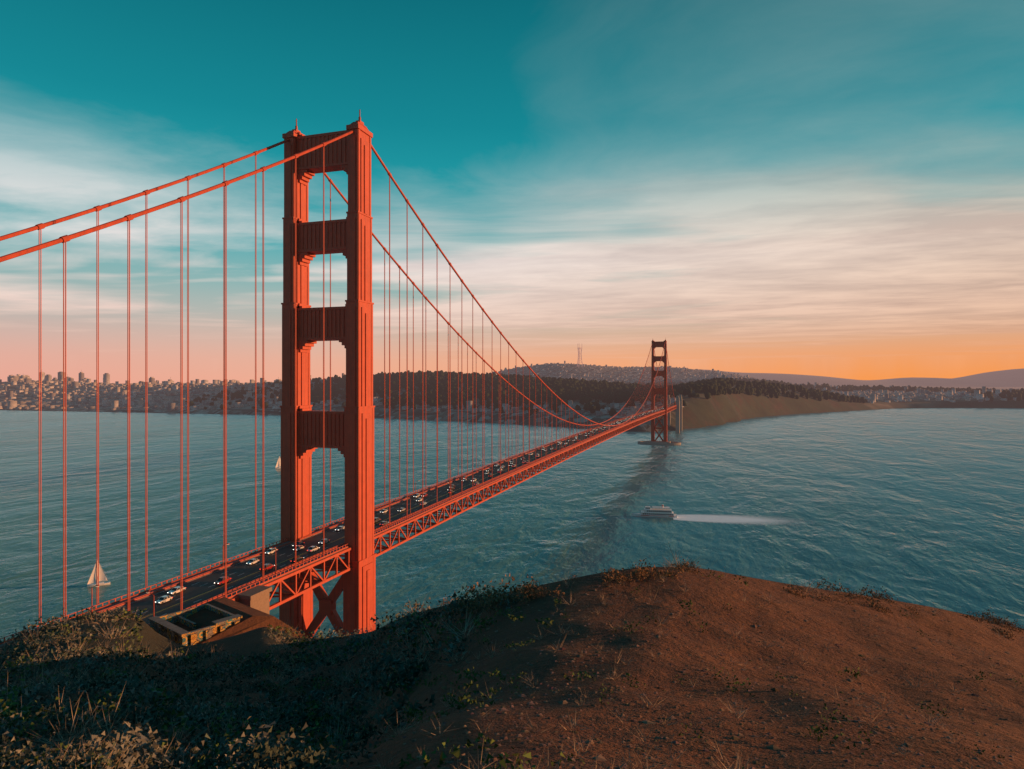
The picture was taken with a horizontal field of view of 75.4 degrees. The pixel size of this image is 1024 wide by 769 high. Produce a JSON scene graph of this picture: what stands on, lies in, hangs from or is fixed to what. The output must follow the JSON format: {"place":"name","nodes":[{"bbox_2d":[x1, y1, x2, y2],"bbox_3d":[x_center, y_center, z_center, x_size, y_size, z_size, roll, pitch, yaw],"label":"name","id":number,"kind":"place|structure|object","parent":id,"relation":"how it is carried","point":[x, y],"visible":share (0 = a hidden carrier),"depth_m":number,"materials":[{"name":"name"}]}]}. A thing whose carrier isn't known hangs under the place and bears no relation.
{"place":"outdoors","nodes":[
{"label":"outdoors","id":0,"kind":"place"},
{"bbox_2d":[174,597,307,643],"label":"ground","id":1,"kind":"structure","parent":0,"point":[251,619],"depth_m":143.58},
{"bbox_2d":[148,603,241,645],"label":"concrete bunker","id":2,"kind":"object","parent":1,"relation":"on","point":[164,626],"visible":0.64,"depth_m":137.67,"materials":[{"name":"concrete"}]},
{"bbox_2d":[227,584,271,613],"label":"abutment","id":3,"kind":"object","parent":1,"relation":"on","point":[256,597],"visible":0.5,"depth_m":186.14,"materials":[{"name":"beige concrete"}]},
{"bbox_2d":[0,408,1023,640],"bbox_3d":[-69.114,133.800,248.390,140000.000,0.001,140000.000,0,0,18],"label":"water","id":4,"kind":"structure","parent":0,"point":[922,506],"depth_m":733.03,"materials":[{"name":"blue liquid"}]},
{"bbox_2d":[87,560,109,586],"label":"sailboat","id":5,"kind":"object","parent":4,"relation":"on","point":[102,577],"visible":0.81,"depth_m":438.67,"materials":[{"name":"white fabric"}]},
{"bbox_2d":[275,456,280,468],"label":"sailboat","id":6,"kind":"object","parent":4,"relation":"on","point":[278,464],"visible":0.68,"depth_m":1042.46,"materials":[{"name":"white fabric"}]},
{"bbox_2d":[0,109,676,643],"bbox_3d":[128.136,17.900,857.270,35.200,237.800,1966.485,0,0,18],"label":"suspension bridge","id":7,"kind":"structure","parent":4,"relation":"in","point":[308,431],"depth_m":244.69,"materials":[{"name":"red metal"}]},
{"bbox_2d":[632,504,676,517],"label":"ferry boat","id":8,"kind":"object","parent":4,"relation":"on","point":[656,511],"visible":0.96,"depth_m":662.27,"materials":[{"name":"white metal"}]},
{"bbox_2d":[638,395,681,444],"bbox_3d":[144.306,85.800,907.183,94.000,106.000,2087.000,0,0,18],"label":"concrete bridge piers","id":9,"kind":"structure","parent":4,"relation":"in","point":[678,410],"depth_m":1780.38,"materials":[{"name":"grey concrete"}]},
{"bbox_2d":[0,404,674,646],"bbox_3d":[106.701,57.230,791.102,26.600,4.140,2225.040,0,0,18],"label":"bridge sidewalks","id":10,"kind":"structure","parent":9,"relation":"on","point":[248,556],"depth_m":237.12,"materials":[{"name":"red metal"}]},
{"bbox_2d":[91,404,670,616],"bbox_3d":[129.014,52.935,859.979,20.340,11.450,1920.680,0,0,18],"label":"lamp posts","id":11,"kind":"object","parent":10,"relation":"on","point":[374,495],"visible":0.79,"depth_m":291.41,"materials":[{"name":"red metal"}]},
{"bbox_2d":[112,405,673,624],"bbox_3d":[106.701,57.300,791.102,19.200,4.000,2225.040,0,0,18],"label":"bridge roadway","id":12,"kind":"structure","parent":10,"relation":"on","point":[195,590],"depth_m":226.63,"materials":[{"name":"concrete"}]},
{"bbox_2d":[156,595,172,603],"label":"car","id":13,"kind":"object","parent":12,"relation":"on","point":[163,599],"visible":1,"depth_m":177.50,"materials":[{"name":"paint"}]},
{"bbox_2d":[167,586,185,594],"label":"car","id":14,"kind":"object","parent":12,"relation":"on","point":[174,590],"visible":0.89,"depth_m":185.54,"materials":[{"name":"paint"}]},
{"bbox_2d":[215,576,230,584],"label":"car","id":15,"kind":"object","parent":12,"relation":"on","point":[220,581],"visible":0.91,"depth_m":194.01,"materials":[{"name":"paint"}]},
{"bbox_2d":[247,558,258,564],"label":"car","id":16,"kind":"object","parent":12,"relation":"on","point":[252,561],"visible":1,"depth_m":215.46,"materials":[{"name":"paint"}]},
{"bbox_2d":[260,563,274,571],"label":"car","id":17,"kind":"object","parent":12,"relation":"on","point":[267,566],"visible":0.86,"depth_m":208.15,"materials":[{"name":"paint"}]},
{"bbox_2d":[265,548,277,554],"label":"car","id":18,"kind":"object","parent":12,"relation":"on","point":[269,551],"visible":0.88,"depth_m":228.74,"materials":[{"name":"paint"}]},
{"bbox_2d":[291,556,303,561],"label":"car","id":19,"kind":"object","parent":12,"relation":"on","point":[297,559],"visible":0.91,"depth_m":218.07,"materials":[{"name":"paint"}]},
{"bbox_2d":[293,545,303,550],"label":"car","id":20,"kind":"object","parent":12,"relation":"on","point":[299,547],"visible":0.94,"depth_m":233.14,"materials":[{"name":"paint"}]},
{"bbox_2d":[293,541,303,546],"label":"car","id":21,"kind":"object","parent":12,"relation":"on","point":[299,543],"visible":0.84,"depth_m":238.78,"materials":[{"name":"paint"}]},
{"bbox_2d":[307,546,319,552],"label":"car","id":22,"kind":"object","parent":12,"relation":"on","point":[312,549],"visible":1,"depth_m":231.04,"materials":[{"name":"paint"}]},
{"bbox_2d":[318,538,328,543],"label":"car","id":23,"kind":"object","parent":12,"relation":"on","point":[325,541],"visible":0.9,"depth_m":243.35,"materials":[{"name":"paint"}]},
{"bbox_2d":[335,526,344,530],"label":"car","id":24,"kind":"object","parent":12,"relation":"on","point":[339,528],"visible":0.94,"depth_m":263.81,"materials":[{"name":"paint"}]},
{"bbox_2d":[111,415,641,615],"bbox_3d":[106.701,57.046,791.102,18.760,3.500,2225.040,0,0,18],"label":"cars","id":25,"kind":"object","parent":12,"relation":"on","point":[306,538],"visible":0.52,"depth_m":216.55,"materials":[{"name":"white paint"}]},
{"bbox_2d":[147,415,643,616],"bbox_3d":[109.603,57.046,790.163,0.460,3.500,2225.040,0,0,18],"label":"yellow lane markings","id":26,"kind":"object","parent":12,"relation":"on","point":[320,546],"visible":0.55,"depth_m":222.73,"materials":[{"name":"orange paint"}]},
{"bbox_2d":[673,515,787,523],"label":"boat wake","id":27,"kind":"object","parent":4,"relation":"on","point":[731,519],"visible":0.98,"depth_m":651.96,"materials":[{"name":"white liquid"}]},
{"bbox_2d":[0,567,1023,768],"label":"hillside","id":28,"kind":"structure","parent":0,"point":[901,642],"depth_m":19.05,"materials":[{"name":"brown soil"}]},
{"bbox_2d":[0,543,1023,768],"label":"coastal scrub bushes","id":29,"kind":"object","parent":28,"relation":"on","point":[293,750],"visible":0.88,"depth_m":20.68,"materials":[{"name":"green plant"}]},
{"bbox_2d":[0,364,1023,431],"bbox_3d":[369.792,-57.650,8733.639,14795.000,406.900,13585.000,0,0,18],"label":"hills","id":30,"kind":"structure","parent":0,"point":[703,411],"depth_m":2936.80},
{"bbox_2d":[0,361,1016,417],"bbox_3d":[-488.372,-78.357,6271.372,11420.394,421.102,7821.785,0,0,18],"label":"city buildings","id":31,"kind":"structure","parent":30,"relation":"on","point":[168,404],"depth_m":4099.77,"materials":[{"name":"grey concrete"}]},
{"bbox_2d":[577,348,582,365],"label":"radio tower","id":32,"kind":"structure","parent":30,"relation":"on","point":[579,355],"depth_m":8158.13,"materials":[{"name":"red metal"}]},
{"bbox_2d":[185,370,1023,415],"bbox_3d":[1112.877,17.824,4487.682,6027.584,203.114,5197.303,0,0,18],"label":"trees","id":33,"kind":"object","parent":30,"relation":"on","point":[582,390],"visible":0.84,"depth_m":3116.34,"materials":[{"name":"green plant"}]},
{"bbox_2d":[0,0,1023,383],"label":"sky","id":34,"kind":"structure","parent":0,"point":[827,188],"materials":[{"name":"blue"}]},
{"bbox_2d":[698,368,1023,389],"bbox_3d":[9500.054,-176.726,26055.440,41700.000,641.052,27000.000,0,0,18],"label":"mountain terrain","id":35,"kind":"structure","parent":0,"point":[1008,379],"depth_m":18577.78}
]}

